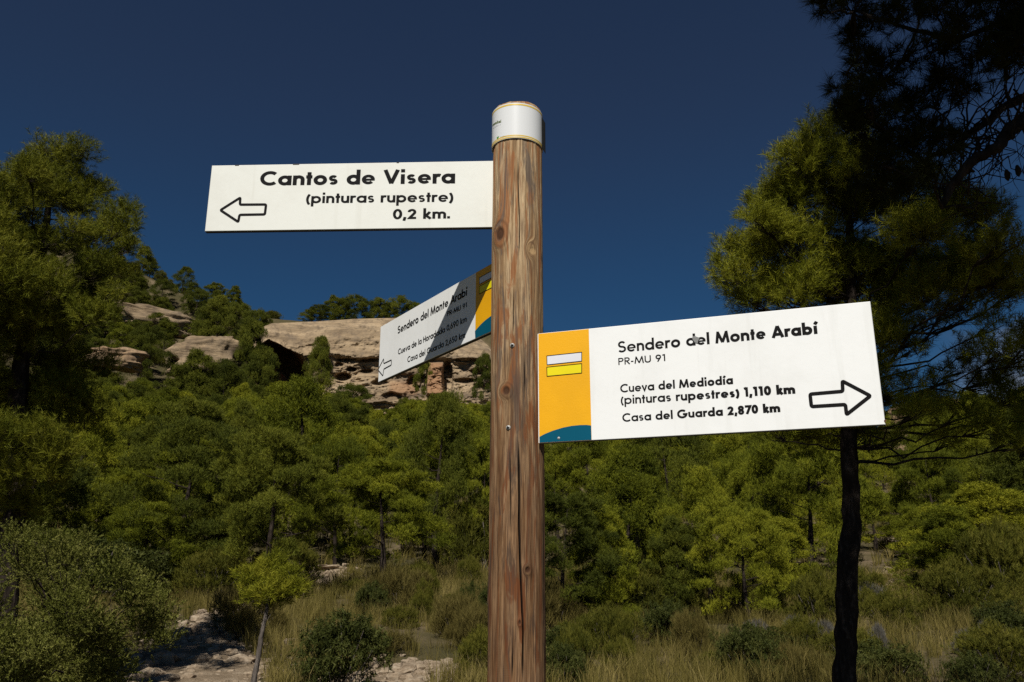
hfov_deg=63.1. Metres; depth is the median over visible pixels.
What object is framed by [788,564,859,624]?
shrub
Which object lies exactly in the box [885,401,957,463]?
rock outcrop
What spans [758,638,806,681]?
shrub
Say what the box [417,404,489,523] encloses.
pine tree
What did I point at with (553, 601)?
shrub
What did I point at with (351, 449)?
pine tree
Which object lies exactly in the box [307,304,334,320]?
pine tree
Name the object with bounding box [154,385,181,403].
pine tree
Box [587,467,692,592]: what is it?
pine tree
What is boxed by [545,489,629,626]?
pine tree
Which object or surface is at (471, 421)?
pine tree
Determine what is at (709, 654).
shrub
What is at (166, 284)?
pine tree
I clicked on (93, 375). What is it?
pine tree
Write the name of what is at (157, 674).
stones
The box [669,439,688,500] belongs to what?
pine tree
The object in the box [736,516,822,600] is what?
pine tree
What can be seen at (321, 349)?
pine tree
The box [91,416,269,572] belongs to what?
pine tree
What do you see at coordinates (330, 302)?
pine tree
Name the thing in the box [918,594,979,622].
shrub
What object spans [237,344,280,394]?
pine tree
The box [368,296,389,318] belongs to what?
pine tree
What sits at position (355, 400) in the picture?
pine tree
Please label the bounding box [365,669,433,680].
path
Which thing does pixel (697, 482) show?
pine tree
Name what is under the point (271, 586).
pine sapling
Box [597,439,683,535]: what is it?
pine tree
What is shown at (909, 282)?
pine tree
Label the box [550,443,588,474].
pine tree
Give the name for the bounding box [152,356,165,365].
shrub
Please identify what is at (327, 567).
rock
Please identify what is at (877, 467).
pine tree
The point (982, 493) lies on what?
pine tree
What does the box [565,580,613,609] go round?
shrub
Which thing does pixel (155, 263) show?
pine tree
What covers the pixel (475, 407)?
pine tree
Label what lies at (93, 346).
pine tree
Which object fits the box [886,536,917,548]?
rock
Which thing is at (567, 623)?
shrub
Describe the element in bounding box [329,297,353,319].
pine tree
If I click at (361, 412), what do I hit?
pine tree
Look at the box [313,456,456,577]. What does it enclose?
pine tree
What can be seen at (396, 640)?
shrub
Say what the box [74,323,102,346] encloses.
pine tree
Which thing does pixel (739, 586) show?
shrub
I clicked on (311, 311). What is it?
pine tree
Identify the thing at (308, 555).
shrub
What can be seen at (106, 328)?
shrub
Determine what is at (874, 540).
pine tree
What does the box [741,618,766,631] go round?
shrub
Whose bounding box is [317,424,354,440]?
pine tree
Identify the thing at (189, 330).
pine tree
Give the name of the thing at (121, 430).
pine tree
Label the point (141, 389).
pine tree
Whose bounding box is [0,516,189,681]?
juniper
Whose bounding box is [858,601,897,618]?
shrub
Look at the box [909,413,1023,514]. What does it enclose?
pine tree
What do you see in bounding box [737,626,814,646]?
shrub
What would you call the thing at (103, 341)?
pine tree
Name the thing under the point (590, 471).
pine tree
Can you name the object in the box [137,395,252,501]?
pine tree
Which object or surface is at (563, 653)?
shrub
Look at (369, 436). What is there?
pine tree
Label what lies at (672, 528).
pine tree
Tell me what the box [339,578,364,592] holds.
shrub
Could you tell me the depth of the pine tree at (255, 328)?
105.03 m
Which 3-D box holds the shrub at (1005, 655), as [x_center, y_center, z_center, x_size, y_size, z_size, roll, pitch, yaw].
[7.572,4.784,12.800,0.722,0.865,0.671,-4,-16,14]
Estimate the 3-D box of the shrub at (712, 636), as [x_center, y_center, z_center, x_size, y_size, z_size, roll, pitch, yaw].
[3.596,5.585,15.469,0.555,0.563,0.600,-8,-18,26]
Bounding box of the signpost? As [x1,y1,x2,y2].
[205,101,885,681]
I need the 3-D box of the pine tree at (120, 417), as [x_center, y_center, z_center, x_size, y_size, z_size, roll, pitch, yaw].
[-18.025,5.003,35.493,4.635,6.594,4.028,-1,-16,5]
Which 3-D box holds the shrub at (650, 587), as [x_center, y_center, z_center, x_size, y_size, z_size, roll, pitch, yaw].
[3.448,5.923,19.525,2.204,1.639,2.366,10,-19,-32]
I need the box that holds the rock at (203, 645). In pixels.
[197,642,221,648]
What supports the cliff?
on the ground at (288, 362)
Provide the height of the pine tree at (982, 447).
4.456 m
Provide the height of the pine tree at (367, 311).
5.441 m
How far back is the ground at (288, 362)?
30.69 m
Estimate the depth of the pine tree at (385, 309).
129.72 m
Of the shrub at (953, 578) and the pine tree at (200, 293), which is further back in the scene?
the pine tree at (200, 293)
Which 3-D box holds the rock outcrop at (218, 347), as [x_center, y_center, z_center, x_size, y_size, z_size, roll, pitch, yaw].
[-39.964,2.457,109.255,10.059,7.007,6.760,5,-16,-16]
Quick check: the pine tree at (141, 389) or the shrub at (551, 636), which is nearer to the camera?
the shrub at (551, 636)
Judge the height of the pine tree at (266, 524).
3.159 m
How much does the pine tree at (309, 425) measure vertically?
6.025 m
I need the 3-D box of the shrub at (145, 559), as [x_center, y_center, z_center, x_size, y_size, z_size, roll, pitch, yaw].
[-10.645,5.963,21.668,3.768,1.905,4.074,5,-16,-16]
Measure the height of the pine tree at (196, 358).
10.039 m
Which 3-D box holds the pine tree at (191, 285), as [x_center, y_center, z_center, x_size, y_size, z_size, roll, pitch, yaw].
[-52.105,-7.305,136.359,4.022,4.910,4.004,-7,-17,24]
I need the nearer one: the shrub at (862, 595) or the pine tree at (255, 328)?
the shrub at (862, 595)
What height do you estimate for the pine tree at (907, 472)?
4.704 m
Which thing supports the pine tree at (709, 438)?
on the ground at (288, 362)
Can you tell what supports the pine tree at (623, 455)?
on the ground at (288, 362)
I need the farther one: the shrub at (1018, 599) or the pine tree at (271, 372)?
the pine tree at (271, 372)
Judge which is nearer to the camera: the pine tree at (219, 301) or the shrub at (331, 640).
the shrub at (331, 640)
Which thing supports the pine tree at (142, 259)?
on the ground at (288, 362)
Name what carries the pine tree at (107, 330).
on the ground at (288, 362)
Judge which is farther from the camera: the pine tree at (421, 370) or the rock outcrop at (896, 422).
the pine tree at (421, 370)
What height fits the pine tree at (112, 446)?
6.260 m
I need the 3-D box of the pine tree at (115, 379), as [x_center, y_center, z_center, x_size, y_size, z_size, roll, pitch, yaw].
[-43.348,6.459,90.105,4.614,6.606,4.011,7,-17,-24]
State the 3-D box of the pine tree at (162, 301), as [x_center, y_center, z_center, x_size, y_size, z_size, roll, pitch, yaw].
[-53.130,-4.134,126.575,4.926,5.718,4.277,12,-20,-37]
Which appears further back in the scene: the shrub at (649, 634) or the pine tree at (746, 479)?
the pine tree at (746, 479)
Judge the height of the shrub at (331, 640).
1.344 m
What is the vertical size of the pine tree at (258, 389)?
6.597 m
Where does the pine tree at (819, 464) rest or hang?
on the ground at (288, 362)
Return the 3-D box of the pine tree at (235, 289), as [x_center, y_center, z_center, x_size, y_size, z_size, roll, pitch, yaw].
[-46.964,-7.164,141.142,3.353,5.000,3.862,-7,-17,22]
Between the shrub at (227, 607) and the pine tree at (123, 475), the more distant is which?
the pine tree at (123, 475)
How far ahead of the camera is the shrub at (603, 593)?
19.01 m
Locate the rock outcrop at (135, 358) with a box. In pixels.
[90,346,149,372]
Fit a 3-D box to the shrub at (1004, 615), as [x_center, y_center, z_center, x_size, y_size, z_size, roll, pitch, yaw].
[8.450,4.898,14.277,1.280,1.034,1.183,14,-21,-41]
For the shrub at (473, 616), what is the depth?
15.81 m
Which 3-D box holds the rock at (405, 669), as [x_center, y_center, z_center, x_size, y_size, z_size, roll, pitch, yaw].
[-1.754,5.374,13.535,0.433,0.177,0.347,0,-16,0]
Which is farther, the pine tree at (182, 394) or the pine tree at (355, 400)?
the pine tree at (355, 400)
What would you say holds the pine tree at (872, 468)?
on the ground at (288, 362)
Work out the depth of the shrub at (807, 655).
13.14 m
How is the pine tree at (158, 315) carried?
on the ground at (288, 362)
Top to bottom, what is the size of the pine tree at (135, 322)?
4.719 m
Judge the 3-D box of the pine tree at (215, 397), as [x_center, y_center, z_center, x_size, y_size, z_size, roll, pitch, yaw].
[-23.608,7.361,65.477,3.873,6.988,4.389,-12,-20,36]
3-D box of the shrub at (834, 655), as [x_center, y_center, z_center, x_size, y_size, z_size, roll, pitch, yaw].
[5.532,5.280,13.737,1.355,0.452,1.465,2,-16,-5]
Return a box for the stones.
[115,563,469,681]
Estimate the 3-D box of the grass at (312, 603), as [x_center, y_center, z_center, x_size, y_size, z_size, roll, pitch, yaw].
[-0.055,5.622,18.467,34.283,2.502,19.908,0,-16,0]
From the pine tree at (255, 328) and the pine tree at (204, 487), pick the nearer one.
the pine tree at (204, 487)
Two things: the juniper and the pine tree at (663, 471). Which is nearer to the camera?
the juniper
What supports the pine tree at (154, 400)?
on the ground at (288, 362)
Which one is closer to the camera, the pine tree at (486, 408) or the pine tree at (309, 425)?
the pine tree at (309, 425)
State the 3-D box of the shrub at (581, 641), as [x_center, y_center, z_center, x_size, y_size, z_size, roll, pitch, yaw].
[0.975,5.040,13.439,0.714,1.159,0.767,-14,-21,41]
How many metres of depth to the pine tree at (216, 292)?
136.29 m
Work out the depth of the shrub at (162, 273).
141.56 m
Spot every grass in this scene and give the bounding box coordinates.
[17,552,1023,681]
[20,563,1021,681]
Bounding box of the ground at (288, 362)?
[0,246,1023,681]
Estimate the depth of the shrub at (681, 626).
14.70 m
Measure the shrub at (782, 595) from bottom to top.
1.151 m
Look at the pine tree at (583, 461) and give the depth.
32.06 m
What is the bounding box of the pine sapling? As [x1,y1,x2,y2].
[226,543,314,681]
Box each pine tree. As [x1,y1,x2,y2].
[0,126,149,659]
[3,413,114,573]
[26,459,145,567]
[31,387,63,413]
[38,398,128,543]
[55,387,137,510]
[69,466,181,553]
[72,366,99,384]
[72,422,128,511]
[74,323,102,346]
[77,344,97,365]
[77,497,201,591]
[85,337,110,347]
[88,365,111,379]
[88,376,114,388]
[90,388,129,461]
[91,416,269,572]
[94,398,152,502]
[100,382,136,430]
[103,317,125,336]
[103,322,134,348]
[104,258,128,283]
[108,372,122,388]
[116,319,147,344]
[117,286,152,304]
[118,323,178,382]
[121,271,148,300]
[121,381,154,400]
[122,413,192,502]
[126,377,159,399]
[128,393,170,461]
[129,337,160,375]
[130,245,158,274]
[131,429,226,549]
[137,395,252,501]
[140,312,168,333]
[143,257,160,279]
[148,279,178,305]
[148,319,180,349]
[151,296,174,310]
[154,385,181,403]
[156,347,226,400]
[162,502,252,584]
[172,266,197,291]
[178,390,195,399]
[179,282,201,306]
[179,289,214,318]
[182,317,194,337]
[189,305,215,335]
[191,294,238,339]
[197,358,256,399]
[197,397,270,499]
[203,282,229,300]
[205,392,228,414]
[206,424,349,577]
[206,490,291,563]
[207,290,220,308]
[210,392,263,446]
[215,301,252,340]
[222,430,294,518]
[225,285,243,304]
[226,316,274,401]
[230,382,256,399]
[231,307,273,345]
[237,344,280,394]
[243,373,350,540]
[251,384,269,399]
[252,391,315,480]
[259,381,294,397]
[265,418,329,532]
[289,432,386,564]
[297,308,326,321]
[301,335,335,388]
[302,418,390,542]
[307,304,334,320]
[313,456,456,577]
[315,294,344,320]
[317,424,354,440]
[322,389,355,455]
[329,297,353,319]
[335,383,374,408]
[339,398,367,424]
[340,294,368,319]
[346,407,372,426]
[349,424,399,529]
[351,299,381,318]
[352,403,365,427]
[360,407,386,441]
[362,418,405,454]
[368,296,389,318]
[376,301,397,317]
[377,420,474,557]
[383,405,415,425]
[384,294,411,317]
[386,388,488,568]
[388,413,408,451]
[391,400,489,539]
[395,397,408,406]
[400,301,419,314]
[400,399,424,421]
[412,362,433,399]
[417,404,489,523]
[439,436,489,564]
[459,403,489,437]
[471,350,490,399]
[478,401,490,430]
[544,444,561,509]
[544,453,585,540]
[545,441,633,553]
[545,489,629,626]
[549,443,573,491]
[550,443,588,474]
[553,503,642,618]
[582,440,614,497]
[584,440,686,574]
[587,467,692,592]
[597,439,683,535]
[609,436,728,545]
[627,439,689,522]
[632,514,714,611]
[641,463,770,615]
[668,441,749,545]
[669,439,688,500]
[679,435,748,505]
[684,505,801,619]
[690,434,763,500]
[701,100,1023,681]
[709,451,807,563]
[725,439,813,523]
[734,432,788,478]
[735,431,890,572]
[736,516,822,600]
[770,498,872,558]
[778,438,839,497]
[791,449,841,527]
[798,0,1023,231]
[829,427,909,497]
[835,501,904,550]
[858,437,892,486]
[863,490,931,546]
[869,410,902,487]
[883,401,924,465]
[884,439,984,540]
[885,480,1023,576]
[885,503,952,559]
[888,504,994,595]
[891,395,982,505]
[904,401,980,498]
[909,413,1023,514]
[957,443,1023,513]
[958,390,975,412]
[965,404,1023,533]
[968,393,1006,465]
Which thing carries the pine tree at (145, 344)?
on the ground at (288, 362)
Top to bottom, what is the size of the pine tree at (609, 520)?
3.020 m
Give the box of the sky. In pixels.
[0,0,1023,409]
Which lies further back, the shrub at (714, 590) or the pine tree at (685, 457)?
the pine tree at (685, 457)
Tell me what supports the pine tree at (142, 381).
on the ground at (288, 362)
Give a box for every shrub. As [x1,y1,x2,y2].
[23,536,176,599]
[100,324,111,334]
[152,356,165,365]
[154,269,167,279]
[163,545,250,598]
[203,584,289,639]
[260,311,280,318]
[263,539,324,578]
[265,310,283,319]
[285,603,393,681]
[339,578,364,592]
[353,578,391,615]
[362,558,435,610]
[362,627,415,653]
[380,604,419,629]
[397,558,441,587]
[405,589,434,622]
[414,576,435,609]
[427,572,442,598]
[428,584,483,637]
[436,500,488,566]
[440,597,487,648]
[451,620,487,681]
[455,553,484,586]
[459,580,479,604]
[473,585,485,600]
[478,579,487,608]
[545,569,575,598]
[545,577,586,632]
[546,622,599,669]
[546,640,588,681]
[552,619,599,672]
[553,614,602,641]
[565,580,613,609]
[574,600,652,656]
[577,595,586,610]
[586,587,609,613]
[599,635,639,673]
[601,605,636,656]
[611,561,709,617]
[628,593,693,616]
[635,612,690,641]
[636,597,699,646]
[667,603,714,662]
[692,649,729,669]
[702,581,727,614]
[706,627,718,648]
[713,620,787,679]
[725,580,790,621]
[727,574,781,617]
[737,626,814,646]
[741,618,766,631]
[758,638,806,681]
[775,605,803,624]
[775,646,833,677]
[777,610,825,650]
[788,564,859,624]
[802,620,821,649]
[815,625,884,658]
[818,618,833,633]
[823,649,874,668]
[856,637,931,681]
[858,564,890,593]
[858,581,884,600]
[858,585,927,632]
[858,586,877,610]
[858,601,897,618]
[867,622,889,647]
[913,552,1014,620]
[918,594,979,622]
[935,646,1012,681]
[940,617,1023,681]
[945,513,1023,595]
[949,627,978,653]
[969,596,1023,648]
[981,628,1022,671]
[984,591,1023,610]
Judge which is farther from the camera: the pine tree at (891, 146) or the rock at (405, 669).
the rock at (405, 669)
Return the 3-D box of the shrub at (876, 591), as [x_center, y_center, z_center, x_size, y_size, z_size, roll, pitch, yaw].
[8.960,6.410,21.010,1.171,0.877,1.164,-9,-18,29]
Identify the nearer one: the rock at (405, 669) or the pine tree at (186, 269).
the rock at (405, 669)
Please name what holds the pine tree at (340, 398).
on the ground at (288, 362)
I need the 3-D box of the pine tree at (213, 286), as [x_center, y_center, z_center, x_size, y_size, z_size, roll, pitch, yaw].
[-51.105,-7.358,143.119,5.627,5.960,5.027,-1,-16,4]
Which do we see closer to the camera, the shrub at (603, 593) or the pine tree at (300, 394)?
the shrub at (603, 593)
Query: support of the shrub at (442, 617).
on the ground at (288, 362)
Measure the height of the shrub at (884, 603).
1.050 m
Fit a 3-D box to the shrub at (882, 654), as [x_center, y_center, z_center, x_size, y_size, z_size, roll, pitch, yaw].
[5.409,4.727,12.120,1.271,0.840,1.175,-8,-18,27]
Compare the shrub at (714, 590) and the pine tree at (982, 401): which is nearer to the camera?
the shrub at (714, 590)
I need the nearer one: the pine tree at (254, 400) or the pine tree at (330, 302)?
the pine tree at (254, 400)
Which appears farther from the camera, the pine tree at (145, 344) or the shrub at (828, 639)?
the pine tree at (145, 344)
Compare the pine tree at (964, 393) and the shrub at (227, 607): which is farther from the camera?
the pine tree at (964, 393)
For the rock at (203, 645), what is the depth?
14.98 m
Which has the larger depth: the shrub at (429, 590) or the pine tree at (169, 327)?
the pine tree at (169, 327)
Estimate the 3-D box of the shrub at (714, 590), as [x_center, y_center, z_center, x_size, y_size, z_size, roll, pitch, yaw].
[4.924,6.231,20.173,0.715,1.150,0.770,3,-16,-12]
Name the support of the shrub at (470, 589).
on the ground at (288, 362)
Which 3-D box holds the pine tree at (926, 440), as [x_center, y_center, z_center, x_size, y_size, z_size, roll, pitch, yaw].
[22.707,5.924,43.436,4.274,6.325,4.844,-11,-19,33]
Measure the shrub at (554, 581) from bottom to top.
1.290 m
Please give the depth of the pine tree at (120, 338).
111.75 m
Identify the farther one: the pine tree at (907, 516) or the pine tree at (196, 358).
the pine tree at (196, 358)
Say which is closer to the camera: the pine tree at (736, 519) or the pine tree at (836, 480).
the pine tree at (736, 519)
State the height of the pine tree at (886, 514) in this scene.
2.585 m
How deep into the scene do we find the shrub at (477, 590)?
21.61 m
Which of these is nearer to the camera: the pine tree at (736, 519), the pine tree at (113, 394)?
the pine tree at (736, 519)
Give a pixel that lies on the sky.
(658, 115)
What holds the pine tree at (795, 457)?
on the ground at (288, 362)
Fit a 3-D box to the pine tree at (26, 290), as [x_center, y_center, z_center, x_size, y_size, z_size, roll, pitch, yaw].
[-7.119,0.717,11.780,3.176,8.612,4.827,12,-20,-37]
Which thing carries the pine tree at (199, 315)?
on the ground at (288, 362)
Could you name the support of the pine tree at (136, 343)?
on the ground at (288, 362)
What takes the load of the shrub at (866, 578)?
on the ground at (288, 362)
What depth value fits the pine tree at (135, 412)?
45.09 m
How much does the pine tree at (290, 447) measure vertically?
5.083 m
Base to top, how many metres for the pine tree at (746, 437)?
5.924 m
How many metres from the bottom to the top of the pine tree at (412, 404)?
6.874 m
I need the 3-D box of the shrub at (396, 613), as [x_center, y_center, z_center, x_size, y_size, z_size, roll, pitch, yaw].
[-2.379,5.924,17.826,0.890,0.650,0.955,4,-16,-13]
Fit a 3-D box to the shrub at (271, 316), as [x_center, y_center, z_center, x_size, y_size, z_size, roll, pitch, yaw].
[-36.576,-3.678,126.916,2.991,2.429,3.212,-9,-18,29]
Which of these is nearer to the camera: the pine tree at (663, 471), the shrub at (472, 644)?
the shrub at (472, 644)
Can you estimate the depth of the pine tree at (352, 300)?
128.49 m
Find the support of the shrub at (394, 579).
on the ground at (288, 362)
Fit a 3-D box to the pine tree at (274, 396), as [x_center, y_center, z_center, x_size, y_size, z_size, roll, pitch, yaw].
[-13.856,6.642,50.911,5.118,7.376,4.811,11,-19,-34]
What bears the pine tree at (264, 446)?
on the ground at (288, 362)
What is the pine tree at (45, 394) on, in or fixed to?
on the ground at (288, 362)
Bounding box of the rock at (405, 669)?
[394,666,415,673]
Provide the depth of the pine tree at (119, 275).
136.79 m
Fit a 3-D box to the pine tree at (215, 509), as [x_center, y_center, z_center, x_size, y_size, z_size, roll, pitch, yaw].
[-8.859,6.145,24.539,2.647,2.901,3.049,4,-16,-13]
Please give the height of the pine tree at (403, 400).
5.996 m
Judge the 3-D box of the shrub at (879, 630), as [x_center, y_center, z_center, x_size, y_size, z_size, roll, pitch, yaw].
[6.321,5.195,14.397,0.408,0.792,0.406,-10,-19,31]
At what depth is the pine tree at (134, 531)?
23.22 m
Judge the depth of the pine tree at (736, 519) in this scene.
18.25 m
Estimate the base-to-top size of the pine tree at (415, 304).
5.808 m
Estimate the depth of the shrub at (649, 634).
16.78 m
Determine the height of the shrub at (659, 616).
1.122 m
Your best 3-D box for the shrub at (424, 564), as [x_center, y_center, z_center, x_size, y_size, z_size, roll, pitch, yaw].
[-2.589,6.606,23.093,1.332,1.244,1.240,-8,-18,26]
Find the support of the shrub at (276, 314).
on the ground at (288, 362)
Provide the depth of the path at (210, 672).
13.64 m
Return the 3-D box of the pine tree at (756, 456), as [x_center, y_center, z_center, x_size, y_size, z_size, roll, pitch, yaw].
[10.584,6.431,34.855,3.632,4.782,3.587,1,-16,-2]
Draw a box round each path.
[120,573,335,681]
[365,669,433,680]
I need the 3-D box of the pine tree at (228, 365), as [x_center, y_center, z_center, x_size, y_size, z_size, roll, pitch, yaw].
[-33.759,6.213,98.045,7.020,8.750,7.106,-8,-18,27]
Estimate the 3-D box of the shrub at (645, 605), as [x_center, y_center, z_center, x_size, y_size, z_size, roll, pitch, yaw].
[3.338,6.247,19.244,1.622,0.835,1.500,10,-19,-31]
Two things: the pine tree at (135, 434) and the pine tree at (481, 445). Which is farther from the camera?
the pine tree at (135, 434)
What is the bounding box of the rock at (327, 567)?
[315,564,344,570]
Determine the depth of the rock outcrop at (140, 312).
122.82 m
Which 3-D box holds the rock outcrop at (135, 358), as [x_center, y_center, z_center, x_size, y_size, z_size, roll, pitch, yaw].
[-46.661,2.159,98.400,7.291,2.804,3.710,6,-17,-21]
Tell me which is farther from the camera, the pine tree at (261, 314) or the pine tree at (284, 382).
the pine tree at (261, 314)
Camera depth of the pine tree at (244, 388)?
88.49 m
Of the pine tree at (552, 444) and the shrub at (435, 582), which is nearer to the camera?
the shrub at (435, 582)
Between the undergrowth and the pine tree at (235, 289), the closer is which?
the undergrowth
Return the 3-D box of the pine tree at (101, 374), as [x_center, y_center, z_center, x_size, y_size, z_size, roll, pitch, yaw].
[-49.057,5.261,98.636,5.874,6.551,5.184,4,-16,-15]
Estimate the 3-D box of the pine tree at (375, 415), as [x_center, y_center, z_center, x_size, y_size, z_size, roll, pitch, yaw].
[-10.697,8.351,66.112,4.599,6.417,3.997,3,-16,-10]
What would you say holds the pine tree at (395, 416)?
on the ground at (288, 362)
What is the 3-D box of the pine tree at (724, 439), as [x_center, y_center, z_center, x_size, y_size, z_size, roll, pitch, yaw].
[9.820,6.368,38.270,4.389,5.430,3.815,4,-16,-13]
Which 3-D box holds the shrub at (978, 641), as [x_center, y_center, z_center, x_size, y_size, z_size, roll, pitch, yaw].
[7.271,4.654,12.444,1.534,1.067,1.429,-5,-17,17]
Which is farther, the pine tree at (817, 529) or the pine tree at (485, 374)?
the pine tree at (485, 374)
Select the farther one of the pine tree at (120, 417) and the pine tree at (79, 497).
the pine tree at (120, 417)
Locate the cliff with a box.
[253,318,490,413]
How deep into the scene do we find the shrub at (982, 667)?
11.16 m
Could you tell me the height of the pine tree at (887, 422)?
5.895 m
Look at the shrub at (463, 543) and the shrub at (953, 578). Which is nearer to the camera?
the shrub at (953, 578)
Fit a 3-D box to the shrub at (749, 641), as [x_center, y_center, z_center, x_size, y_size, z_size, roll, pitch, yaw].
[3.629,4.779,12.728,1.068,1.056,1.155,4,-16,-13]
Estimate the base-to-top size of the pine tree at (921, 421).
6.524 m
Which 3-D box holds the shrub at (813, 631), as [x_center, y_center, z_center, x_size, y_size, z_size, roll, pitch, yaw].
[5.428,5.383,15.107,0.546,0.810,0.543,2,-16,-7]
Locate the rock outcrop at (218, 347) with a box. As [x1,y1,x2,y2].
[165,336,241,377]
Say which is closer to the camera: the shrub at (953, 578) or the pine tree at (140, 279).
the shrub at (953, 578)
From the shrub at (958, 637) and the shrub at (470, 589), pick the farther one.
the shrub at (470, 589)
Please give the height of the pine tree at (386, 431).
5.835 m
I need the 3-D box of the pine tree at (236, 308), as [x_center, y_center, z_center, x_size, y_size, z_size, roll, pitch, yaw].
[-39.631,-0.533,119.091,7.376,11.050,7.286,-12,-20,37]
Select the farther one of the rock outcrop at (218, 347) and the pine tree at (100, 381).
the rock outcrop at (218, 347)
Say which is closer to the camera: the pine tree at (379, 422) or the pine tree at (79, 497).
the pine tree at (79, 497)
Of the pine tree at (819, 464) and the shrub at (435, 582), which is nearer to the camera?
the shrub at (435, 582)
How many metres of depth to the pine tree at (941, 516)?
20.74 m
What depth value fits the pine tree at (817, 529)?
30.34 m
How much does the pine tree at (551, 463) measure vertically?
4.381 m
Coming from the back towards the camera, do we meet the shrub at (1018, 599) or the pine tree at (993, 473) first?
the pine tree at (993, 473)
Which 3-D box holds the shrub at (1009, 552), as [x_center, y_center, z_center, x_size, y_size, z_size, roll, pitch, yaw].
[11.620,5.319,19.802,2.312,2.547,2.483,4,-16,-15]
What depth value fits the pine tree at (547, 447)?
50.53 m
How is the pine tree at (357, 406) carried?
on the ground at (288, 362)
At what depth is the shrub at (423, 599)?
18.87 m
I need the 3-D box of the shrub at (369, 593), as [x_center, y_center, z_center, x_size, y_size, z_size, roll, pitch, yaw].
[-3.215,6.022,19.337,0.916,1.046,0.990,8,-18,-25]
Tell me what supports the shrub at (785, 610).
on the ground at (288, 362)
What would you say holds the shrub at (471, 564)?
on the ground at (288, 362)
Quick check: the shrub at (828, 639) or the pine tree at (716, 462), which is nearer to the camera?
the shrub at (828, 639)
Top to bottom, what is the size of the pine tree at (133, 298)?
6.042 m
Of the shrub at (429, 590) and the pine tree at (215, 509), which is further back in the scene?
the pine tree at (215, 509)
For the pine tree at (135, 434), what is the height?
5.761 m
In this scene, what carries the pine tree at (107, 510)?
on the ground at (288, 362)
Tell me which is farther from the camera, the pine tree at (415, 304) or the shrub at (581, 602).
the pine tree at (415, 304)
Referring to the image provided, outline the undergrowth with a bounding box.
[19,480,1022,598]
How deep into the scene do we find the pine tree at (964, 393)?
62.51 m
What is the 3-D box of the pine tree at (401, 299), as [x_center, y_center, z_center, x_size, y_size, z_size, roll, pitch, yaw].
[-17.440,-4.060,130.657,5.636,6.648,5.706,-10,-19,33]
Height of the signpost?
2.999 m
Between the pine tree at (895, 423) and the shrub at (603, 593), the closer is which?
the shrub at (603, 593)
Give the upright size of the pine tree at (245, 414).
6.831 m
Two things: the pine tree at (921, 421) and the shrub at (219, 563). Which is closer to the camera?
the shrub at (219, 563)
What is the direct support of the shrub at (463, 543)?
on the ground at (288, 362)
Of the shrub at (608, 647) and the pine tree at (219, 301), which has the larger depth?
the pine tree at (219, 301)
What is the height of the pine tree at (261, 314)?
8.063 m
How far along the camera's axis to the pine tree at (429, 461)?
31.96 m
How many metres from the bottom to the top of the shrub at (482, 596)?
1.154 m
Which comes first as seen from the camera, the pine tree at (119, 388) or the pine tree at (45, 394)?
the pine tree at (45, 394)
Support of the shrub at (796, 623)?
on the ground at (288, 362)
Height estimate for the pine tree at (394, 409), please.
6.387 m
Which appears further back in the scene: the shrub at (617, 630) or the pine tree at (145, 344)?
the pine tree at (145, 344)
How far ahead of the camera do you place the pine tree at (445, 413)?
28.41 m
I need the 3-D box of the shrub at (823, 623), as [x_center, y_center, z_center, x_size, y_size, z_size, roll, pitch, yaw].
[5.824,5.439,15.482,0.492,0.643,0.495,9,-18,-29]
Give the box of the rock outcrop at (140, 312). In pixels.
[112,302,194,338]
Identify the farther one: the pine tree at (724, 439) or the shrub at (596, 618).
the pine tree at (724, 439)

